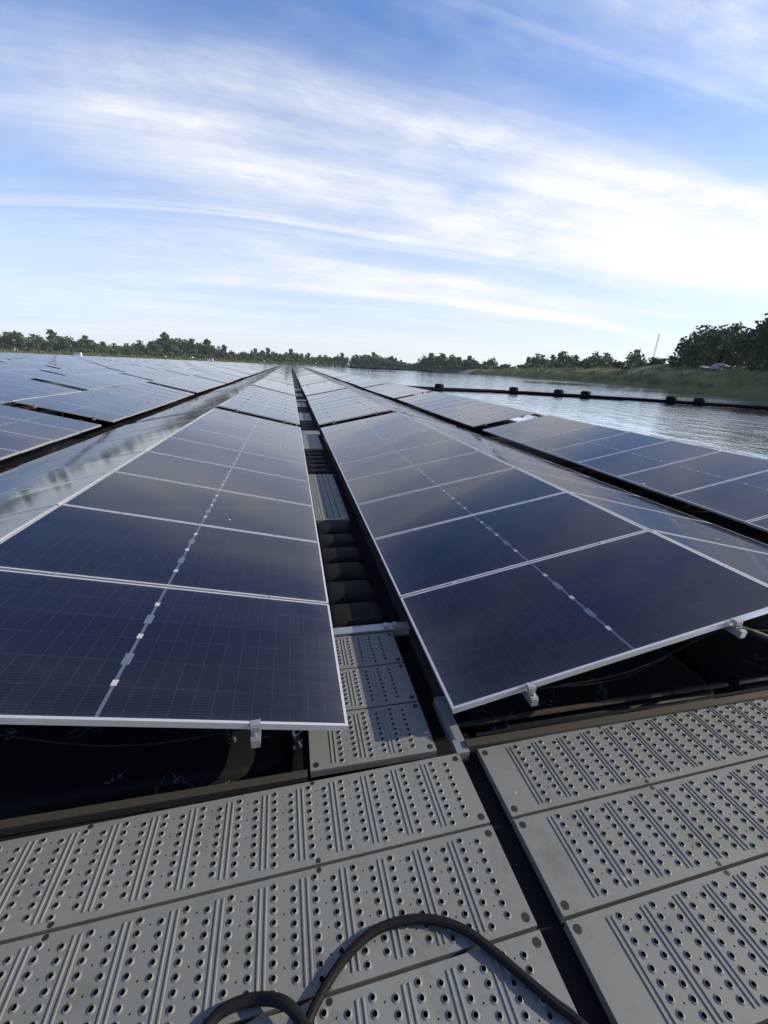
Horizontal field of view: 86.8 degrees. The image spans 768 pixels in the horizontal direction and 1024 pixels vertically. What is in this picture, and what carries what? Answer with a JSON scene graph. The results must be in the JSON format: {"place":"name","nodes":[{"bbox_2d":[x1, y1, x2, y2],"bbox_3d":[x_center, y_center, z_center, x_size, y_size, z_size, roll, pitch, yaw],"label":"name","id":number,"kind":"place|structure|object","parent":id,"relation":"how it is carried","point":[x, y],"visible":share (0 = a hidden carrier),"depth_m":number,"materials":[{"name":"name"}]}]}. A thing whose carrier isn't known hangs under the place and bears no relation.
{"place":"outdoors","nodes":[
{"label":"outdoors","id":0,"kind":"place"},
{"bbox_2d":[74,352,213,361],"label":"inverter boxes","id":1,"kind":"object","parent":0,"point":[80,354],"visible":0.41,"depth_m":162.45,"materials":[{"name":"white paint"}]},
{"bbox_2d":[0,0,767,367],"label":"sky","id":2,"kind":"structure","parent":0,"point":[507,181],"materials":[{"name":"blue"}]},
{"bbox_2d":[1,349,767,395],"bbox_3d":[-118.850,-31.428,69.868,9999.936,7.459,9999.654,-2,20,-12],"label":"ground","id":3,"kind":"structure","parent":0,"point":[756,388],"depth_m":109.85,"materials":[{"name":"green plant"}]},
{"bbox_2d":[0,343,10,350],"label":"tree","id":4,"kind":"object","parent":3,"relation":"on","point":[5,345],"visible":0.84,"depth_m":306.16,"materials":[{"name":"green plant"}]},
{"bbox_2d":[0,332,12,342],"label":"tree","id":5,"kind":"object","parent":3,"relation":"on","point":[6,335],"visible":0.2,"depth_m":311.33,"materials":[{"name":"green plant"}]},
{"bbox_2d":[0,338,17,347],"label":"tree","id":6,"kind":"object","parent":3,"relation":"on","point":[12,343],"visible":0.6,"depth_m":309.66,"materials":[{"name":"green plant"}]},
{"bbox_2d":[0,330,34,349],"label":"tree","id":7,"kind":"object","parent":3,"relation":"on","point":[18,339],"visible":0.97,"depth_m":308.19,"materials":[{"name":"green plant"}]},
{"bbox_2d":[26,340,42,350],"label":"tree","id":8,"kind":"object","parent":3,"relation":"on","point":[35,344],"visible":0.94,"depth_m":315.88,"materials":[{"name":"green plant"}]},
{"bbox_2d":[30,335,44,343],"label":"tree","id":9,"kind":"object","parent":3,"relation":"on","point":[35,338],"visible":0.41,"depth_m":322.87,"materials":[{"name":"green plant"}]},
{"bbox_2d":[38,340,49,352],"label":"tree","id":10,"kind":"object","parent":3,"relation":"on","point":[46,344],"visible":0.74,"depth_m":322.25,"materials":[{"name":"green plant"}]},
{"bbox_2d":[45,329,56,339],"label":"tree","id":11,"kind":"object","parent":3,"relation":"on","point":[51,332],"visible":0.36,"depth_m":338.65,"materials":[{"name":"green plant"}]},
{"bbox_2d":[49,336,72,349],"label":"tree","id":12,"kind":"object","parent":3,"relation":"on","point":[63,342],"visible":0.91,"depth_m":326.21,"materials":[{"name":"green plant"}]},
{"bbox_2d":[53,344,69,349],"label":"tree","id":13,"kind":"object","parent":3,"relation":"on","point":[59,347],"visible":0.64,"depth_m":327.90,"materials":[{"name":"green plant"}]},
{"bbox_2d":[54,336,74,346],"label":"tree","id":14,"kind":"object","parent":3,"relation":"on","point":[70,338],"visible":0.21,"depth_m":335.12,"materials":[{"name":"green plant"}]},
{"bbox_2d":[76,347,85,353],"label":"shrub","id":15,"kind":"object","parent":3,"relation":"on","point":[82,350],"visible":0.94,"depth_m":332.60,"materials":[{"name":"green plant"}]},
{"bbox_2d":[75,342,88,348],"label":"tree","id":16,"kind":"object","parent":3,"relation":"on","point":[81,344],"visible":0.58,"depth_m":336.61,"materials":[{"name":"green plant"}]},
{"bbox_2d":[77,338,91,348],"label":"tree","id":17,"kind":"object","parent":3,"relation":"on","point":[85,341],"visible":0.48,"depth_m":341.27,"materials":[{"name":"green plant"}]},
{"bbox_2d":[87,343,99,349],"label":"tree","id":18,"kind":"object","parent":3,"relation":"on","point":[94,346],"visible":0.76,"depth_m":341.73,"materials":[{"name":"green plant"}]},
{"bbox_2d":[92,349,100,354],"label":"shrub","id":19,"kind":"object","parent":3,"relation":"on","point":[97,351],"visible":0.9,"depth_m":341.48,"materials":[{"name":"green plant"}]},
{"bbox_2d":[110,349,120,355],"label":"shrub","id":20,"kind":"object","parent":3,"relation":"on","point":[116,351],"visible":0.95,"depth_m":349.34,"materials":[{"name":"green plant"}]},
{"bbox_2d":[128,346,138,350],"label":"tree","id":21,"kind":"object","parent":3,"relation":"on","point":[132,348],"visible":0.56,"depth_m":364.30,"materials":[{"name":"green plant"}]},
{"bbox_2d":[130,346,142,351],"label":"tree","id":22,"kind":"object","parent":3,"relation":"on","point":[139,347],"visible":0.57,"depth_m":368.13,"materials":[{"name":"green plant"}]},
{"bbox_2d":[131,340,144,347],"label":"tree","id":23,"kind":"object","parent":3,"relation":"on","point":[139,343],"visible":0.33,"depth_m":373.67,"materials":[{"name":"green plant"}]},
{"bbox_2d":[141,345,149,354],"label":"tree","id":24,"kind":"object","parent":3,"relation":"on","point":[143,349],"visible":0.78,"depth_m":369.69,"materials":[{"name":"green plant"}]},
{"bbox_2d":[145,340,162,351],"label":"tree","id":25,"kind":"object","parent":3,"relation":"on","point":[151,345],"visible":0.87,"depth_m":371.82,"materials":[{"name":"green plant"}]},
{"bbox_2d":[151,344,167,351],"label":"tree","id":26,"kind":"object","parent":3,"relation":"on","point":[158,348],"visible":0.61,"depth_m":374.57,"materials":[{"name":"green plant"}]},
{"bbox_2d":[161,334,172,351],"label":"tree","id":27,"kind":"object","parent":3,"relation":"on","point":[165,343],"visible":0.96,"depth_m":379.28,"materials":[{"name":"green plant"}]},
{"bbox_2d":[164,351,172,358],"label":"shrub","id":28,"kind":"object","parent":3,"relation":"on","point":[168,354],"visible":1,"depth_m":377.45,"materials":[{"name":"green plant"}]},
{"bbox_2d":[159,336,184,352],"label":"tree","id":29,"kind":"object","parent":3,"relation":"on","point":[173,344],"visible":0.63,"depth_m":382.51,"materials":[{"name":"green plant"}]},
{"bbox_2d":[165,347,184,355],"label":"tree","id":30,"kind":"object","parent":3,"relation":"on","point":[178,351],"visible":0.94,"depth_m":383.18,"materials":[{"name":"green plant"}]},
{"bbox_2d":[181,342,187,353],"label":"tree","id":31,"kind":"object","parent":3,"relation":"on","point":[183,346],"visible":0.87,"depth_m":390.84,"materials":[{"name":"green plant"}]},
{"bbox_2d":[187,338,196,358],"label":"tree","id":32,"kind":"object","parent":3,"relation":"on","point":[191,347],"visible":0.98,"depth_m":392.86,"materials":[{"name":"green plant"}]},
{"bbox_2d":[188,342,204,356],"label":"tree","id":33,"kind":"object","parent":3,"relation":"on","point":[196,348],"visible":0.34,"depth_m":404.34,"materials":[{"name":"green plant"}]},
{"bbox_2d":[200,341,214,354],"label":"tree","id":34,"kind":"object","parent":3,"relation":"on","point":[206,348],"visible":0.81,"depth_m":407.75,"materials":[{"name":"green plant"}]},
{"bbox_2d":[200,342,215,353],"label":"tree","id":35,"kind":"object","parent":3,"relation":"on","point":[209,347],"visible":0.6,"depth_m":409.15,"materials":[{"name":"green plant"}]},
{"bbox_2d":[211,346,224,356],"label":"tree","id":36,"kind":"object","parent":3,"relation":"on","point":[218,352],"visible":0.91,"depth_m":412.59,"materials":[{"name":"green plant"}]},
{"bbox_2d":[221,344,226,354],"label":"tree","id":37,"kind":"object","parent":3,"relation":"on","point":[224,347],"visible":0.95,"depth_m":414.42,"materials":[{"name":"green plant"}]},
{"bbox_2d":[248,351,256,358],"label":"tree","id":38,"kind":"object","parent":3,"relation":"on","point":[252,354],"visible":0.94,"depth_m":437.10,"materials":[{"name":"green plant"}]},
{"bbox_2d":[269,351,275,358],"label":"tree","id":39,"kind":"object","parent":3,"relation":"on","point":[272,355],"visible":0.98,"depth_m":453.69,"materials":[{"name":"green plant"}]},
{"bbox_2d":[272,352,281,362],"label":"tree","id":40,"kind":"object","parent":3,"relation":"on","point":[277,356],"visible":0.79,"depth_m":459.31,"materials":[{"name":"green plant"}]},
{"bbox_2d":[281,352,294,360],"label":"tree","id":41,"kind":"object","parent":3,"relation":"on","point":[286,356],"visible":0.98,"depth_m":463.48,"materials":[{"name":"green plant"}]},
{"bbox_2d":[333,354,340,361],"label":"tree","id":42,"kind":"object","parent":3,"relation":"on","point":[337,358],"visible":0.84,"depth_m":491.27,"materials":[{"name":"green plant"}]},
{"bbox_2d":[342,357,349,364],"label":"tree","id":43,"kind":"object","parent":3,"relation":"on","point":[346,359],"visible":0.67,"depth_m":492.16,"materials":[{"name":"green plant"}]},
{"bbox_2d":[357,355,368,364],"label":"tree","id":44,"kind":"object","parent":3,"relation":"on","point":[360,359],"visible":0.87,"depth_m":478.51,"materials":[{"name":"green plant"}]},
{"bbox_2d":[374,355,382,363],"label":"tree","id":45,"kind":"object","parent":3,"relation":"on","point":[377,358],"visible":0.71,"depth_m":477.09,"materials":[{"name":"green plant"}]},
{"bbox_2d":[418,355,427,366],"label":"tree","id":46,"kind":"object","parent":3,"relation":"on","point":[422,361],"visible":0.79,"depth_m":414.09,"materials":[{"name":"green plant"}]},
{"bbox_2d":[427,353,433,365],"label":"tree","id":47,"kind":"object","parent":3,"relation":"on","point":[430,360],"visible":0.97,"depth_m":400.63,"materials":[{"name":"green plant"}]},
{"bbox_2d":[435,353,448,361],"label":"tree","id":48,"kind":"object","parent":3,"relation":"on","point":[440,357],"visible":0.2,"depth_m":395.10,"materials":[{"name":"green plant"}]},
{"bbox_2d":[437,356,449,364],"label":"tree","id":49,"kind":"object","parent":3,"relation":"on","point":[442,359],"visible":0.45,"depth_m":382.97,"materials":[{"name":"green plant"}]},
{"bbox_2d":[466,358,477,368],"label":"tree","id":50,"kind":"object","parent":3,"relation":"on","point":[471,362],"visible":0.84,"depth_m":331.88,"materials":[{"name":"green plant"}]},
{"bbox_2d":[482,358,494,367],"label":"tree","id":51,"kind":"object","parent":3,"relation":"on","point":[489,362],"visible":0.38,"depth_m":332.23,"materials":[{"name":"green plant"}]},
{"bbox_2d":[491,357,498,365],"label":"tree","id":52,"kind":"object","parent":3,"relation":"on","point":[495,361],"visible":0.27,"depth_m":334.38,"materials":[{"name":"green plant"}]},
{"bbox_2d":[529,353,540,364],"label":"tree","id":53,"kind":"object","parent":3,"relation":"on","point":[533,360],"visible":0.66,"depth_m":309.00,"materials":[{"name":"green plant"}]},
{"bbox_2d":[535,355,549,366],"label":"tree","id":54,"kind":"object","parent":3,"relation":"on","point":[542,361],"visible":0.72,"depth_m":300.98,"materials":[{"name":"green plant"}]},
{"bbox_2d":[553,360,564,367],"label":"shrub","id":55,"kind":"object","parent":3,"relation":"on","point":[558,364],"visible":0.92,"depth_m":204.61,"materials":[{"name":"green plant"}]},
{"bbox_2d":[559,351,571,364],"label":"tree","id":56,"kind":"object","parent":3,"relation":"on","point":[563,357],"visible":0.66,"depth_m":257.60,"materials":[{"name":"green plant"}]},
{"bbox_2d":[572,360,584,367],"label":"shrub","id":57,"kind":"object","parent":3,"relation":"on","point":[577,363],"visible":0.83,"depth_m":193.50,"materials":[{"name":"green plant"}]},
{"bbox_2d":[582,362,591,368],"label":"shrub","id":58,"kind":"object","parent":3,"relation":"on","point":[586,365],"visible":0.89,"depth_m":173.79,"materials":[{"name":"green plant"}]},
{"bbox_2d":[583,357,595,363],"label":"tree","id":59,"kind":"object","parent":3,"relation":"on","point":[591,360],"visible":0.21,"depth_m":232.58,"materials":[{"name":"green plant"}]},
{"bbox_2d":[588,351,601,362],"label":"tree","id":60,"kind":"object","parent":3,"relation":"on","point":[594,358],"visible":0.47,"depth_m":236.74,"materials":[{"name":"green plant"}]},
{"bbox_2d":[590,375,599,379],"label":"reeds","id":61,"kind":"object","parent":3,"relation":"on","point":[596,377],"visible":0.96,"depth_m":147.30,"materials":[{"name":"plant"}]},
{"bbox_2d":[597,361,609,367],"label":"shrub","id":62,"kind":"object","parent":3,"relation":"on","point":[603,363],"visible":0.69,"depth_m":189.17,"materials":[{"name":"green plant"}]},
{"bbox_2d":[597,357,611,367],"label":"tree","id":63,"kind":"object","parent":3,"relation":"on","point":[610,359],"visible":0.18,"depth_m":226.83,"materials":[{"name":"green plant"}]},
{"bbox_2d":[600,352,613,362],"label":"tree","id":64,"kind":"object","parent":3,"relation":"on","point":[608,355],"visible":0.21,"depth_m":266.17,"materials":[{"name":"green plant"}]},
{"bbox_2d":[608,370,621,374],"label":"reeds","id":65,"kind":"object","parent":3,"relation":"on","point":[618,371],"visible":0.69,"depth_m":142.23,"materials":[{"name":"plant"}]},
{"bbox_2d":[610,360,623,368],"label":"shrub","id":66,"kind":"object","parent":3,"relation":"on","point":[618,364],"visible":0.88,"depth_m":156.07,"materials":[{"name":"green plant"}]},
{"bbox_2d":[620,363,630,369],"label":"shrub","id":67,"kind":"object","parent":3,"relation":"on","point":[625,366],"visible":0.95,"depth_m":145.22,"materials":[{"name":"green plant"}]},
{"bbox_2d":[621,376,634,381],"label":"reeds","id":68,"kind":"object","parent":3,"relation":"on","point":[626,379],"visible":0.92,"depth_m":125.46,"materials":[{"name":"plant"}]},
{"bbox_2d":[624,351,646,363],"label":"tree","id":69,"kind":"object","parent":3,"relation":"on","point":[633,358],"visible":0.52,"depth_m":230.94,"materials":[{"name":"green plant"}]},
{"bbox_2d":[636,361,645,366],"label":"shrub","id":70,"kind":"object","parent":3,"relation":"on","point":[639,363],"visible":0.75,"depth_m":146.04,"materials":[{"name":"green plant"}]},
{"bbox_2d":[641,376,663,382],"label":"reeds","id":71,"kind":"object","parent":3,"relation":"on","point":[650,378],"visible":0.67,"depth_m":114.34,"materials":[{"name":"plant"}]},
{"bbox_2d":[647,378,663,383],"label":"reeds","id":72,"kind":"object","parent":3,"relation":"on","point":[656,381],"visible":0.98,"depth_m":110.65,"materials":[{"name":"plant"}]},
{"bbox_2d":[647,357,665,364],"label":"shrub","id":73,"kind":"object","parent":3,"relation":"on","point":[656,361],"visible":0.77,"depth_m":137.99,"materials":[{"name":"green plant"}]},
{"bbox_2d":[666,355,685,363],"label":"shrub","id":74,"kind":"object","parent":3,"relation":"on","point":[670,358],"visible":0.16,"depth_m":132.00,"materials":[{"name":"green plant"}]},
{"bbox_2d":[669,359,684,366],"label":"shrub","id":75,"kind":"object","parent":3,"relation":"on","point":[676,363],"visible":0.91,"depth_m":125.87,"materials":[{"name":"green plant"}]},
{"bbox_2d":[664,378,690,385],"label":"reeds","id":76,"kind":"object","parent":3,"relation":"on","point":[675,383],"visible":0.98,"depth_m":100.00,"materials":[{"name":"plant"}]},
{"bbox_2d":[672,371,692,378],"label":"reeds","id":77,"kind":"object","parent":3,"relation":"on","point":[679,376],"visible":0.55,"depth_m":104.62,"materials":[{"name":"plant"}]},
{"bbox_2d":[677,365,694,370],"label":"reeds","id":78,"kind":"object","parent":3,"relation":"on","point":[680,368],"visible":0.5,"depth_m":117.76,"materials":[{"name":"plant"}]},
{"bbox_2d":[681,377,698,382],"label":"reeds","id":79,"kind":"object","parent":3,"relation":"on","point":[688,379],"visible":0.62,"depth_m":99.90,"materials":[{"name":"plant"}]},
{"bbox_2d":[682,355,704,368],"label":"shrub","id":80,"kind":"object","parent":3,"relation":"on","point":[690,361],"visible":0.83,"depth_m":119.01,"materials":[{"name":"green plant"}]},
{"bbox_2d":[689,381,710,386],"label":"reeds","id":81,"kind":"object","parent":3,"relation":"on","point":[696,384],"visible":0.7,"depth_m":93.31,"materials":[{"name":"plant"}]},
{"bbox_2d":[673,324,729,366],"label":"tree","id":82,"kind":"object","parent":3,"relation":"on","point":[692,347],"visible":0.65,"depth_m":119.83,"materials":[{"name":"green plant"}]},
{"bbox_2d":[694,382,717,386],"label":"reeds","id":83,"kind":"object","parent":3,"relation":"on","point":[706,384],"visible":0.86,"depth_m":91.33,"materials":[{"name":"plant"}]},
{"bbox_2d":[699,363,735,370],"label":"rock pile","id":84,"kind":"object","parent":3,"relation":"on","point":[717,366],"visible":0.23,"depth_m":101.13,"materials":[{"name":"stone"}]},
{"bbox_2d":[698,328,741,363],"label":"tree","id":85,"kind":"object","parent":3,"relation":"on","point":[712,342],"visible":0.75,"depth_m":109.63,"materials":[{"name":"green plant"}]},
{"bbox_2d":[724,322,744,363],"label":"tree","id":86,"kind":"object","parent":3,"relation":"on","point":[737,325],"visible":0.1,"depth_m":115.33,"materials":[{"name":"green plant"}]},
{"bbox_2d":[726,355,747,365],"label":"bush","id":87,"kind":"object","parent":3,"relation":"on","point":[737,361],"visible":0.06,"depth_m":129.78,"materials":[{"name":"green plant"}]},
{"bbox_2d":[729,369,747,376],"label":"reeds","id":88,"kind":"object","parent":3,"relation":"on","point":[736,371],"visible":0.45,"depth_m":90.99,"materials":[{"name":"plant"}]},
{"bbox_2d":[717,313,767,362],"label":"tree","id":89,"kind":"object","parent":3,"relation":"on","point":[746,338],"visible":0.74,"depth_m":93.76,"materials":[{"name":"green plant"}]},
{"bbox_2d":[738,368,767,377],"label":"reeds","id":90,"kind":"object","parent":3,"relation":"on","point":[745,372],"visible":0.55,"depth_m":87.84,"materials":[{"name":"plant"}]},
{"bbox_2d":[739,326,767,360],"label":"tree","id":91,"kind":"object","parent":3,"relation":"on","point":[752,354],"visible":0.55,"depth_m":93.31,"materials":[{"name":"green plant"}]},
{"bbox_2d":[745,360,767,370],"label":"shrub","id":92,"kind":"object","parent":3,"relation":"on","point":[759,365],"visible":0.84,"depth_m":90.66,"materials":[{"name":"green plant"}]},
{"bbox_2d":[6,352,767,771],"bbox_3d":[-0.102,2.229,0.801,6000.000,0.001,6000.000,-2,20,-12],"label":"water","id":93,"kind":"structure","parent":0,"point":[736,430],"depth_m":34.70,"materials":[{"name":"grey liquid"}]},
{"bbox_2d":[0,374,767,837],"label":"floats","id":94,"kind":"object","parent":93,"relation":"on","point":[40,776],"visible":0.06,"depth_m":2.42,"materials":[{"name":"black plastic"}]},
{"bbox_2d":[0,381,767,748],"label":"module rails","id":95,"kind":"object","parent":94,"relation":"on","point":[736,629],"visible":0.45,"depth_m":2.64,"materials":[{"name":"metal"}]},
{"bbox_2d":[0,352,767,730],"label":"solar panels","id":96,"kind":"object","parent":95,"relation":"on","point":[152,606],"visible":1,"depth_m":3.55,"materials":[{"name":"blue"}]},
{"bbox_2d":[0,628,767,746],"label":"array cables","id":97,"kind":"object","parent":95,"relation":"attached to","point":[566,719],"visible":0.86,"depth_m":2.42,"materials":[{"name":"rubber"}]},
{"bbox_2d":[742,626,767,652],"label":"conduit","id":98,"kind":"object","parent":95,"relation":"attached to","point":[758,634],"visible":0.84,"depth_m":2.42,"materials":[{"name":"plastic"}]},
{"bbox_2d":[0,369,767,1023],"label":"valley floats","id":99,"kind":"object","parent":93,"relation":"on","point":[358,595],"visible":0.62,"depth_m":2.77,"materials":[{"name":"black plastic"}]},
{"bbox_2d":[292,369,348,523],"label":"valley planks","id":100,"kind":"object","parent":99,"relation":"on","point":[328,505],"visible":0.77,"depth_m":6.60,"materials":[{"name":"plastic"}]},
{"bbox_2d":[308,632,436,777],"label":"walkway planks","id":101,"kind":"structure","parent":99,"relation":"on","point":[387,723],"depth_m":2.40,"materials":[{"name":"plastic"}]},
{"bbox_2d":[0,698,767,1023],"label":"walkway planks","id":102,"kind":"object","parent":99,"relation":"on","point":[644,844],"visible":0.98,"depth_m":1.60,"materials":[{"name":"plastic"}]},
{"bbox_2d":[202,913,587,1023],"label":"loose cable","id":103,"kind":"object","parent":102,"relation":"on","point":[289,1007],"visible":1,"depth_m":1.35,"materials":[{"name":"rubber"}]},
{"bbox_2d":[0,389,767,835],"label":"steel beams","id":104,"kind":"structure","parent":99,"relation":"on","point":[456,741],"depth_m":2.31,"materials":[{"name":"grey"}]},
{"bbox_2d":[348,366,767,408],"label":"floating booms","id":105,"kind":"object","parent":93,"relation":"on","point":[668,399],"visible":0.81,"depth_m":46.69,"materials":[{"name":"plastic"}]},
{"bbox_2d":[457,369,484,372],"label":"sand bank","id":106,"kind":"structure","parent":0,"point":[468,371],"depth_m":321.83,"materials":[{"name":"sand"}]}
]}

